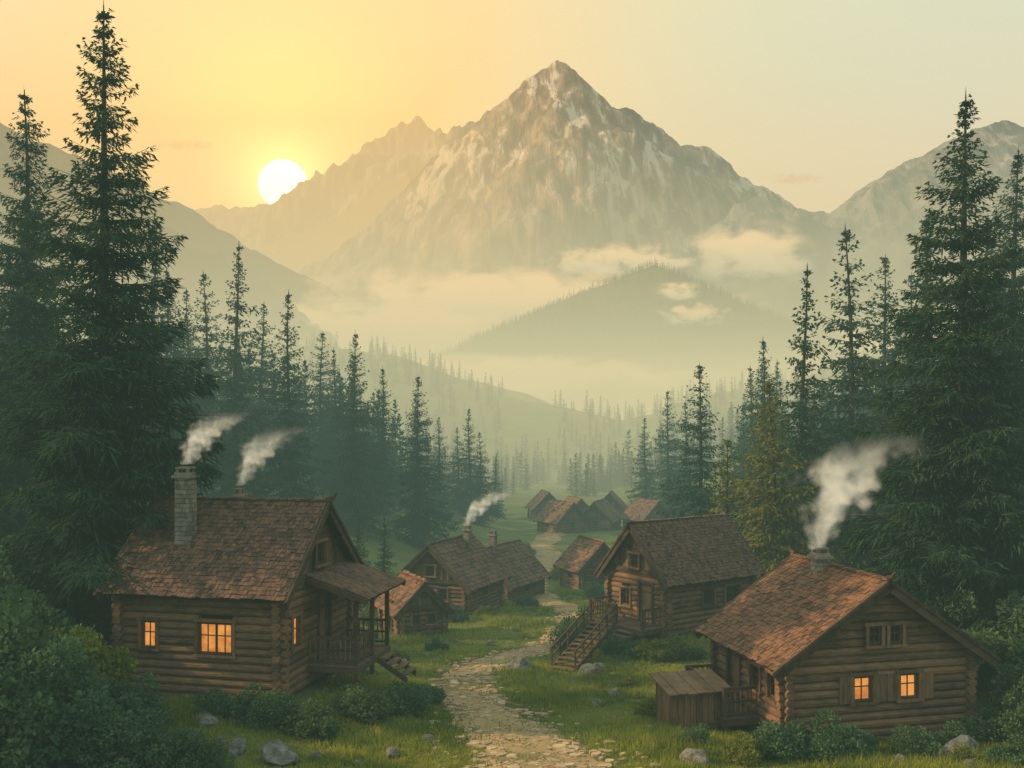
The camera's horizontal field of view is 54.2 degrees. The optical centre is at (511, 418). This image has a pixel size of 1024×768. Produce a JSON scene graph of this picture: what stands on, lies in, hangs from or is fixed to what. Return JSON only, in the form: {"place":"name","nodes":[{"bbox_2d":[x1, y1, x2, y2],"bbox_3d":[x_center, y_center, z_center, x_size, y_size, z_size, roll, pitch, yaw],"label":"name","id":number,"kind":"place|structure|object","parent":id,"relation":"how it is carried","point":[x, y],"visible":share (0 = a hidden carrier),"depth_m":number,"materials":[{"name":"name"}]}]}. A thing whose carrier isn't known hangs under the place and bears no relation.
{"place":"outdoors","nodes":[
{"label":"outdoors","id":0,"kind":"place"},
{"bbox_2d":[0,123,429,362],"bbox_3d":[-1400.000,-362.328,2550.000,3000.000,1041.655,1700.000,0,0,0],"label":"mountain slope","id":1,"kind":"structure","parent":0,"point":[209,250],"depth_m":2231.89,"materials":[{"name":"stone"}]},
{"bbox_2d":[258,159,306,203],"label":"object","id":2,"kind":"object","parent":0,"point":[277,178],"visible":0.66,"depth_m":11031.72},
{"bbox_2d":[194,110,489,272],"bbox_3d":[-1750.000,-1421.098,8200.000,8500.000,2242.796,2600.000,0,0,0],"label":"mountain ridge","id":3,"kind":"structure","parent":0,"point":[317,217],"depth_m":7537.35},
{"bbox_2d":[0,0,1023,212],"label":"sky","id":4,"kind":"structure","parent":0,"point":[811,103],"materials":[{"name":"yellow"}]},
{"bbox_2d":[6,316,1022,767],"bbox_3d":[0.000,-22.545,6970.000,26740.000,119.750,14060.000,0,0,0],"label":"ground","id":5,"kind":"structure","parent":0,"point":[536,420],"depth_m":301.32,"materials":[{"name":"plant"}]},
{"bbox_2d":[0,545,79,642],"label":"shrub","id":6,"kind":"object","parent":5,"relation":"on","point":[71,622],"visible":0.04,"depth_m":30.46,"materials":[{"name":"green plant"}]},
{"bbox_2d":[0,559,80,686],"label":"shrub","id":7,"kind":"object","parent":5,"relation":"on","point":[13,619],"visible":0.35,"depth_m":26.12,"materials":[{"name":"green plant"}]},
{"bbox_2d":[0,640,102,767],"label":"shrub","id":8,"kind":"object","parent":5,"relation":"on","point":[8,690],"visible":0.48,"depth_m":23.89,"materials":[{"name":"green plant"}]},
{"bbox_2d":[0,90,113,589],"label":"spruce tree","id":9,"kind":"object","parent":5,"relation":"on","point":[22,315],"visible":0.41,"depth_m":47.64,"materials":[{"name":"green plant"}]},
{"bbox_2d":[8,589,113,675],"bbox_3d":[-14.035,6.938,29.265,4.782,3.887,4.050,0,0,7],"label":"shrub","id":10,"kind":"object","parent":5,"relation":"on","point":[48,611],"visible":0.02,"depth_m":28.96,"materials":[{"name":"green plant"}]},
{"bbox_2d":[0,634,146,767],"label":"shrub","id":11,"kind":"object","parent":5,"relation":"on","point":[44,752],"visible":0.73,"depth_m":24.31,"materials":[{"name":"green plant"}]},
{"bbox_2d":[13,623,138,700],"bbox_3d":[-12.434,7.246,27.494,4.342,3.623,4.323,0,0,-41],"label":"shrub","id":12,"kind":"object","parent":5,"relation":"on","point":[108,659],"visible":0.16,"depth_m":27.90,"materials":[{"name":"green plant"}]},
{"bbox_2d":[0,0,231,667],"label":"spruce tree","id":13,"kind":"object","parent":5,"relation":"on","point":[105,465],"visible":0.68,"depth_m":33.82,"materials":[{"name":"green plant"}]},
{"bbox_2d":[57,708,176,767],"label":"shrub","id":14,"kind":"object","parent":5,"relation":"on","point":[121,749],"visible":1,"depth_m":24.26,"materials":[{"name":"green plant"}]},
{"bbox_2d":[100,672,174,732],"bbox_3d":[-10.643,7.942,27.195,2.888,2.125,3.268,0,0,-24],"label":"shrub","id":15,"kind":"object","parent":5,"relation":"on","point":[151,698],"visible":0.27,"depth_m":27.12,"materials":[{"name":"green plant"}]},
{"bbox_2d":[111,216,207,494],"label":"spruce tree","id":16,"kind":"object","parent":5,"relation":"on","point":[160,316],"visible":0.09,"depth_m":79.99,"materials":[{"name":"green plant"}]},
{"bbox_2d":[140,265,207,461],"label":"spruce tree","id":17,"kind":"object","parent":5,"relation":"on","point":[168,310],"visible":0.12,"depth_m":87.99,"materials":[{"name":"green plant"}]},
{"bbox_2d":[148,723,235,767],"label":"shrub","id":18,"kind":"object","parent":5,"relation":"on","point":[191,747],"visible":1,"depth_m":24.73,"materials":[{"name":"green plant"}]},
{"bbox_2d":[168,288,216,458],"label":"spruce tree","id":19,"kind":"object","parent":5,"relation":"on","point":[185,314],"visible":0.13,"depth_m":101.92,"materials":[{"name":"green plant"}]},
{"bbox_2d":[178,272,257,482],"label":"spruce tree","id":20,"kind":"object","parent":5,"relation":"on","point":[207,349],"visible":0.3,"depth_m":94.85,"materials":[{"name":"green plant"}]},
{"bbox_2d":[191,687,245,715],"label":"shrub","id":21,"kind":"object","parent":5,"relation":"on","point":[210,701],"visible":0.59,"depth_m":29.10,"materials":[{"name":"green plant"}]},
{"bbox_2d":[193,244,282,499],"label":"spruce tree","id":22,"kind":"object","parent":5,"relation":"on","point":[234,471],"visible":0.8,"depth_m":84.55,"materials":[{"name":"green plant"}]},
{"bbox_2d":[213,682,285,728],"bbox_3d":[-7.461,8.236,28.921,1.992,1.236,1.946,0,0,-44],"label":"shrub","id":23,"kind":"object","parent":5,"relation":"on","point":[249,714],"visible":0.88,"depth_m":28.66,"materials":[{"name":"green plant"}]},
{"bbox_2d":[93,466,415,698],"bbox_3d":[-8.135,5.268,33.580,9.063,7.415,6.856,0,0,12],"label":"log cabin","id":24,"kind":"object","parent":5,"relation":"on","point":[236,591],"visible":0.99,"depth_m":31.66,"materials":[{"name":"brown wood"}]},
{"bbox_2d":[145,618,295,652],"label":"lit windows","id":25,"kind":"structure","parent":24,"relation":"in","point":[147,625],"depth_m":31.02,"materials":[{"name":"orange glass"}]},
{"bbox_2d":[135,537,329,658],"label":"window frames","id":26,"kind":"structure","parent":24,"relation":"in","point":[222,655],"depth_m":31.19,"materials":[{"name":"brown wood"}]},
{"bbox_2d":[316,590,331,658],"bbox_3d":[-6.396,6.945,33.721,0.210,2.310,1.210,0,0,12],"label":"door","id":27,"kind":"structure","parent":24,"relation":"in","point":[321,605],"depth_m":33.92,"materials":[{"name":"brown wood"}]},
{"bbox_2d":[231,304,295,473],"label":"spruce tree","id":28,"kind":"object","parent":5,"relation":"on","point":[260,402],"visible":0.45,"depth_m":109.73,"materials":[{"name":"green plant"}]},
{"bbox_2d":[261,739,298,765],"bbox_3d":[-6.080,8.815,26.207,0.950,0.770,1.042,0,0,-22],"label":"boulder","id":29,"kind":"object","parent":5,"relation":"on","point":[277,752],"visible":0.88,"depth_m":25.92,"materials":[{"name":"stone"}]},
{"bbox_2d":[257,688,315,726],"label":"shrub","id":30,"kind":"object","parent":5,"relation":"on","point":[282,708],"visible":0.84,"depth_m":28.62,"materials":[{"name":"green plant"}]},
{"bbox_2d":[245,290,333,500],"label":"spruce tree","id":31,"kind":"object","parent":5,"relation":"on","point":[287,483],"visible":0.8,"depth_m":84.57,"materials":[{"name":"green plant"}]},
{"bbox_2d":[280,698,342,740],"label":"shrub","id":32,"kind":"object","parent":5,"relation":"on","point":[325,723],"visible":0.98,"depth_m":28.13,"materials":[{"name":"green plant"}]},
{"bbox_2d":[285,333,348,478],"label":"spruce tree","id":33,"kind":"object","parent":5,"relation":"on","point":[319,404],"visible":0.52,"depth_m":119.45,"materials":[{"name":"green plant"}]},
{"bbox_2d":[311,347,361,492],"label":"spruce tree","id":34,"kind":"object","parent":5,"relation":"on","point":[329,430],"visible":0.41,"depth_m":111.63,"materials":[{"name":"green plant"}]},
{"bbox_2d":[320,355,386,521],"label":"spruce tree","id":35,"kind":"object","parent":5,"relation":"on","point":[358,430],"visible":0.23,"depth_m":103.67,"materials":[{"name":"green plant"}]},
{"bbox_2d":[315,334,394,539],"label":"spruce tree","id":36,"kind":"object","parent":5,"relation":"on","point":[352,489],"visible":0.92,"depth_m":94.61,"materials":[{"name":"green plant"}]},
{"bbox_2d":[329,683,399,723],"bbox_3d":[-4.293,8.557,30.329,2.257,1.264,2.249,0,0,-37],"label":"shrub","id":37,"kind":"object","parent":5,"relation":"on","point":[359,702],"visible":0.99,"depth_m":29.83,"materials":[{"name":"green plant"}]},
{"bbox_2d":[358,365,407,517],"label":"spruce tree","id":38,"kind":"object","parent":5,"relation":"on","point":[382,446],"visible":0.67,"depth_m":109.86,"materials":[{"name":"green plant"}]},
{"bbox_2d":[374,518,396,574],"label":"spruce tree","id":39,"kind":"object","parent":5,"relation":"on","point":[383,558],"visible":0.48,"depth_m":66.96,"materials":[{"name":"green plant"}]},
{"bbox_2d":[380,679,430,716],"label":"shrub","id":40,"kind":"object","parent":5,"relation":"on","point":[411,702],"visible":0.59,"depth_m":31.29,"materials":[{"name":"green plant"}]},
{"bbox_2d":[375,569,455,637],"bbox_3d":[-5.284,10.274,53.366,3.452,4.001,3.905,0,0,-25],"label":"storage hut","id":41,"kind":"object","parent":5,"relation":"on","point":[419,605],"visible":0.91,"depth_m":52.05,"materials":[{"name":"brown wood"}]},
{"bbox_2d":[394,392,439,510],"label":"spruce tree","id":42,"kind":"object","parent":5,"relation":"on","point":[404,465],"visible":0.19,"depth_m":124.73,"materials":[{"name":"green plant"}]},
{"bbox_2d":[383,377,461,548],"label":"spruce tree","id":43,"kind":"object","parent":5,"relation":"on","point":[417,519],"visible":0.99,"depth_m":99.50,"materials":[{"name":"green plant"}]},
{"bbox_2d":[425,417,458,514],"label":"spruce tree","id":44,"kind":"object","parent":5,"relation":"on","point":[440,498],"visible":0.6,"depth_m":131.79,"materials":[{"name":"green plant"}]},
{"bbox_2d":[396,525,511,614],"bbox_3d":[-3.901,9.768,63.798,5.854,5.815,6.335,0,0,23],"label":"log cabin","id":45,"kind":"object","parent":5,"relation":"on","point":[466,570],"visible":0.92,"depth_m":61.72,"materials":[{"name":"brown wood"}]},
{"bbox_2d":[423,564,489,601],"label":"window frames","id":46,"kind":"structure","parent":45,"relation":"in","point":[484,590],"depth_m":61.16,"materials":[{"name":"brown wood"}]},
{"bbox_2d":[444,428,474,513],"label":"spruce tree","id":47,"kind":"object","parent":5,"relation":"on","point":[457,462],"visible":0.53,"depth_m":139.71,"materials":[{"name":"green plant"}]},
{"bbox_2d":[448,409,488,518],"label":"spruce tree","id":48,"kind":"object","parent":5,"relation":"on","point":[469,467],"visible":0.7,"depth_m":134.66,"materials":[{"name":"green plant"}]},
{"bbox_2d":[461,433,500,525],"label":"spruce tree","id":49,"kind":"object","parent":5,"relation":"on","point":[481,514],"visible":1,"depth_m":129.59,"materials":[{"name":"green plant"}]},
{"bbox_2d":[485,457,507,519],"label":"spruce tree","id":50,"kind":"object","parent":5,"relation":"on","point":[496,501],"visible":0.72,"depth_m":149.77,"materials":[{"name":"green plant"}]},
{"bbox_2d":[0,277,1000,507],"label":"distant spruce forest","id":51,"kind":"object","parent":5,"relation":"on","point":[611,480],"visible":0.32,"depth_m":269.88,"materials":[{"name":"green plant"}]},
{"bbox_2d":[0,458,1023,767],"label":"grass","id":52,"kind":"structure","parent":5,"relation":"on","point":[662,736],"depth_m":29.96,"materials":[{"name":"plant"}]},
{"bbox_2d":[485,530,552,601],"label":"log cabin","id":53,"kind":"object","parent":5,"relation":"on","point":[521,564],"visible":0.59,"depth_m":72.30,"materials":[{"name":"brown wood"}]},
{"bbox_2d":[525,489,556,518],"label":"log cabin","id":54,"kind":"object","parent":5,"relation":"on","point":[536,504],"visible":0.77,"depth_m":147.81,"materials":[{"name":"brown wood"}]},
{"bbox_2d":[533,499,591,533],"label":"log cabin","id":55,"kind":"object","parent":5,"relation":"on","point":[560,516],"visible":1,"depth_m":126.36,"materials":[{"name":"brown wood"}]},
{"bbox_2d":[552,535,609,589],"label":"log cabin","id":56,"kind":"object","parent":5,"relation":"on","point":[579,560],"visible":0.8,"depth_m":79.57,"materials":[{"name":"brown wood"}]},
{"bbox_2d":[550,601,616,671],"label":"wooden stairs","id":57,"kind":"structure","parent":5,"relation":"on","point":[590,651],"depth_m":42.89,"materials":[{"name":"brown wood"}]},
{"bbox_2d":[583,498,622,530],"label":"log cabin","id":58,"kind":"object","parent":5,"relation":"on","point":[603,514],"visible":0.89,"depth_m":129.78,"materials":[{"name":"brown wood"}]},
{"bbox_2d":[625,418,657,505],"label":"spruce tree","id":59,"kind":"object","parent":5,"relation":"on","point":[640,487],"visible":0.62,"depth_m":149.67,"materials":[{"name":"green plant"}]},
{"bbox_2d":[630,696,655,717],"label":"shrub","id":60,"kind":"object","parent":5,"relation":"on","point":[647,708],"visible":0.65,"depth_m":32.28,"materials":[{"name":"green plant"}]},
{"bbox_2d":[619,497,672,528],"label":"log cabin","id":61,"kind":"object","parent":5,"relation":"on","point":[638,509],"visible":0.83,"depth_m":128.57,"materials":[{"name":"brown wood"}]},
{"bbox_2d":[631,637,669,661],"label":"shrub","id":62,"kind":"object","parent":5,"relation":"on","point":[654,651],"visible":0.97,"depth_m":43.07,"materials":[{"name":"green plant"}]},
{"bbox_2d":[642,390,691,516],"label":"spruce tree","id":63,"kind":"object","parent":5,"relation":"on","point":[666,472],"visible":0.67,"depth_m":139.75,"materials":[{"name":"green plant"}]},
{"bbox_2d":[657,633,690,661],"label":"shrub","id":64,"kind":"object","parent":5,"relation":"on","point":[674,649],"visible":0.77,"depth_m":42.92,"materials":[{"name":"green plant"}]},
{"bbox_2d":[588,514,766,644],"bbox_3d":[7.401,7.706,48.141,8.680,5.838,5.150,0,0,-35],"label":"log cabin","id":65,"kind":"object","parent":5,"relation":"on","point":[665,578],"visible":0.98,"depth_m":47.07,"materials":[{"name":"brown wood"}]},
{"bbox_2d":[637,580,654,624],"bbox_3d":[6.263,8.595,46.489,0.210,2.110,1.110,0,0,-35],"label":"door","id":66,"kind":"structure","parent":65,"relation":"in","point":[645,595],"depth_m":46.62,"materials":[{"name":"brown wood"}]},
{"bbox_2d":[618,551,741,607],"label":"window frames","id":67,"kind":"structure","parent":65,"relation":"in","point":[713,589],"depth_m":47.23,"materials":[{"name":"brown wood"}]},
{"bbox_2d":[655,403,705,507],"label":"spruce tree","id":68,"kind":"object","parent":5,"relation":"on","point":[682,440],"visible":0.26,"depth_m":149.68,"materials":[{"name":"green plant"}]},
{"bbox_2d":[648,669,733,728],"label":"wood shed","id":69,"kind":"structure","parent":5,"relation":"on","point":[690,697],"depth_m":30.81,"materials":[{"name":"brown wood"}]},
{"bbox_2d":[673,722,713,748],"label":"shrub","id":70,"kind":"object","parent":5,"relation":"on","point":[695,732],"visible":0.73,"depth_m":28.38,"materials":[{"name":"green plant"}]},
{"bbox_2d":[679,748,709,766],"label":"boulder","id":71,"kind":"object","parent":5,"relation":"on","point":[698,755],"visible":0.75,"depth_m":26.24,"materials":[{"name":"stone"}]},
{"bbox_2d":[656,362,744,523],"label":"spruce tree","id":72,"kind":"object","parent":5,"relation":"on","point":[700,498],"visible":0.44,"depth_m":74.62,"materials":[{"name":"green plant"}]},
{"bbox_2d":[706,437,758,555],"bbox_3d":[13.068,7.298,59.847,5.785,12.631,5.906,0,0,-35],"label":"spruce tree","id":73,"kind":"object","parent":5,"relation":"on","point":[728,496],"visible":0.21,"depth_m":59.92,"materials":[{"name":"green plant"}]},
{"bbox_2d":[719,729,766,767],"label":"shrub","id":74,"kind":"object","parent":5,"relation":"on","point":[745,750],"visible":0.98,"depth_m":26.43,"materials":[{"name":"green plant"}]},
{"bbox_2d":[730,367,771,523],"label":"spruce tree","id":75,"kind":"object","parent":5,"relation":"on","point":[750,380],"visible":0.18,"depth_m":99.97,"materials":[{"name":"green plant"}]},
{"bbox_2d":[719,408,796,551],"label":"spruce tree","id":76,"kind":"object","parent":5,"relation":"on","point":[748,468],"visible":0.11,"depth_m":65.89,"materials":[{"name":"green plant"}]},
{"bbox_2d":[728,340,789,530],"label":"spruce tree","id":77,"kind":"object","parent":5,"relation":"on","point":[763,399],"visible":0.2,"depth_m":89.94,"materials":[{"name":"green plant"}]},
{"bbox_2d":[749,719,814,762],"bbox_3d":[7.427,8.718,27.055,1.865,1.218,1.858,0,0,-10],"label":"shrub","id":78,"kind":"object","parent":5,"relation":"on","point":[778,741],"visible":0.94,"depth_m":26.64,"materials":[{"name":"green plant"}]},
{"bbox_2d":[728,379,846,580],"bbox_3d":[14.428,5.602,55.254,7.258,15.848,7.410,0,0,39],"label":"spruce tree","id":79,"kind":"object","parent":5,"relation":"on","point":[773,543],"visible":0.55,"depth_m":54.62,"materials":[{"name":"green plant"}]},
{"bbox_2d":[748,263,856,565],"bbox_3d":[16.908,1.702,57.914,7.422,21.669,7.718,0,0,30],"label":"spruce tree","id":80,"kind":"object","parent":5,"relation":"on","point":[801,443],"visible":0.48,"depth_m":57.69,"materials":[{"name":"green plant"}]},
{"bbox_2d":[783,708,868,764],"bbox_3d":[8.427,8.619,27.017,2.307,1.508,2.253,0,0,8],"label":"shrub","id":81,"kind":"object","parent":5,"relation":"on","point":[824,742],"visible":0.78,"depth_m":26.83,"materials":[{"name":"green plant"}]},
{"bbox_2d":[685,546,1000,738],"bbox_3d":[9.678,7.150,32.110,9.242,5.880,6.296,0,0,-13],"label":"log cabin","id":82,"kind":"object","parent":5,"relation":"on","point":[794,636],"visible":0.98,"depth_m":30.20,"materials":[{"name":"brown wood"}]},
{"bbox_2d":[726,648,742,705],"bbox_3d":[7.272,8.245,32.478,0.210,2.110,1.110,0,0,-13],"label":"door","id":83,"kind":"structure","parent":82,"relation":"in","point":[736,658],"depth_m":32.62,"materials":[{"name":"brown wood"}]},
{"bbox_2d":[746,621,932,705],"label":"window frames","id":84,"kind":"structure","parent":82,"relation":"in","point":[885,687],"depth_m":29.92,"materials":[{"name":"brown wood"}]},
{"bbox_2d":[855,675,913,698],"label":"lit windows","id":85,"kind":"structure","parent":82,"relation":"in","point":[910,677],"depth_m":29.97,"materials":[{"name":"orange glass"}]},
{"bbox_2d":[779,225,914,569],"bbox_3d":[20.775,-0.413,61.368,10.401,23.646,10.695,0,0,30],"label":"spruce tree","id":86,"kind":"object","parent":5,"relation":"on","point":[844,444],"visible":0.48,"depth_m":61.43,"materials":[{"name":"green plant"}]},
{"bbox_2d":[838,723,879,757],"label":"shrub","id":87,"kind":"object","parent":5,"relation":"on","point":[870,742],"visible":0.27,"depth_m":27.68,"materials":[{"name":"green plant"}]},
{"bbox_2d":[823,251,930,516],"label":"spruce tree","id":88,"kind":"object","parent":5,"relation":"on","point":[882,360],"visible":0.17,"depth_m":79.95,"materials":[{"name":"green plant"}]},
{"bbox_2d":[853,217,975,571],"bbox_3d":[24.950,-1.124,59.669,9.272,22.821,9.162,0,0,8],"label":"spruce tree","id":89,"kind":"object","parent":5,"relation":"on","point":[921,288],"visible":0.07,"depth_m":59.80,"materials":[{"name":"green plant"}]},
{"bbox_2d":[887,724,947,758],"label":"shrub","id":90,"kind":"object","parent":5,"relation":"on","point":[917,742],"visible":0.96,"depth_m":27.53,"materials":[{"name":"green plant"}]},
{"bbox_2d":[831,90,1023,698],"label":"spruce tree","id":91,"kind":"object","parent":5,"relation":"on","point":[955,535],"visible":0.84,"depth_m":36.98,"materials":[{"name":"green plant"}]},
{"bbox_2d":[926,719,973,745],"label":"shrub","id":92,"kind":"object","parent":5,"relation":"on","point":[945,735],"visible":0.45,"depth_m":28.07,"materials":[{"name":"green plant"}]},
{"bbox_2d":[937,734,979,759],"bbox_3d":[12.185,9.042,27.181,1.146,0.907,1.036,0,0,36],"label":"boulder","id":93,"kind":"object","parent":5,"relation":"on","point":[963,739],"visible":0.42,"depth_m":27.06,"materials":[{"name":"stone"}]},
{"bbox_2d":[929,587,994,690],"bbox_3d":[15.915,7.981,35.438,4.130,4.047,3.498,0,0,22],"label":"shrub","id":94,"kind":"object","parent":5,"relation":"on","point":[970,600],"visible":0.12,"depth_m":35.33,"materials":[{"name":"green plant"}]},
{"bbox_2d":[947,743,991,766],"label":"shrub","id":95,"kind":"object","parent":5,"relation":"on","point":[963,752],"visible":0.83,"depth_m":26.27,"materials":[{"name":"green plant"}]},
{"bbox_2d":[935,144,1023,566],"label":"spruce tree","id":96,"kind":"object","parent":5,"relation":"on","point":[1013,283],"visible":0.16,"depth_m":49.63,"materials":[{"name":"green plant"}]},
{"bbox_2d":[957,714,1011,746],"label":"shrub","id":97,"kind":"object","parent":5,"relation":"on","point":[977,728],"visible":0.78,"depth_m":28.58,"materials":[{"name":"green plant"}]},
{"bbox_2d":[961,588,1023,686],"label":"shrub","id":98,"kind":"object","parent":5,"relation":"on","point":[1014,602],"visible":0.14,"depth_m":34.63,"materials":[{"name":"green plant"}]},
{"bbox_2d":[969,596,1023,707],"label":"shrub","id":99,"kind":"object","parent":5,"relation":"on","point":[1007,671],"visible":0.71,"depth_m":32.94,"materials":[{"name":"green plant"}]},
{"bbox_2d":[982,733,1023,767],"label":"shrub","id":100,"kind":"object","parent":5,"relation":"on","point":[1013,750],"visible":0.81,"depth_m":26.07,"materials":[{"name":"green plant"}]},
{"bbox_2d":[991,674,1023,741],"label":"shrub","id":101,"kind":"object","parent":5,"relation":"on","point":[1016,726],"visible":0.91,"depth_m":28.31,"materials":[{"name":"green plant"}]},
{"bbox_2d":[435,531,599,767],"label":"path","id":102,"kind":"structure","parent":0,"point":[546,555],"depth_m":31.95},
{"bbox_2d":[428,609,661,767],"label":"path stones","id":103,"kind":"object","parent":102,"relation":"on","point":[557,746],"visible":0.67,"depth_m":31.98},
{"bbox_2d":[297,60,957,356],"bbox_3d":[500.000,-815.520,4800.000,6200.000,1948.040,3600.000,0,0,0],"label":"mountain","id":104,"kind":"structure","parent":0,"point":[552,182],"depth_m":4118.60,"materials":[{"name":"stone"}]},
{"bbox_2d":[424,265,881,419],"bbox_3d":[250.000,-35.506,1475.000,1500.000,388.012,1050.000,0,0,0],"label":"forest hill","id":105,"kind":"structure","parent":0,"point":[621,383],"depth_m":1210.43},
{"bbox_2d":[418,257,894,383],"bbox_3d":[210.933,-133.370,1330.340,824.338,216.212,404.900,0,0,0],"label":"hill forest","id":106,"kind":"object","parent":105,"relation":"on","point":[639,269],"visible":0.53,"depth_m":1289.29,"materials":[{"name":"plant"}]},
{"bbox_2d":[664,120,1023,348],"bbox_3d":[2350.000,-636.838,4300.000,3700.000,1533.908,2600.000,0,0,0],"label":"side mountain","id":107,"kind":"structure","parent":0,"point":[761,252],"depth_m":3794.90,"materials":[{"name":"stone"}]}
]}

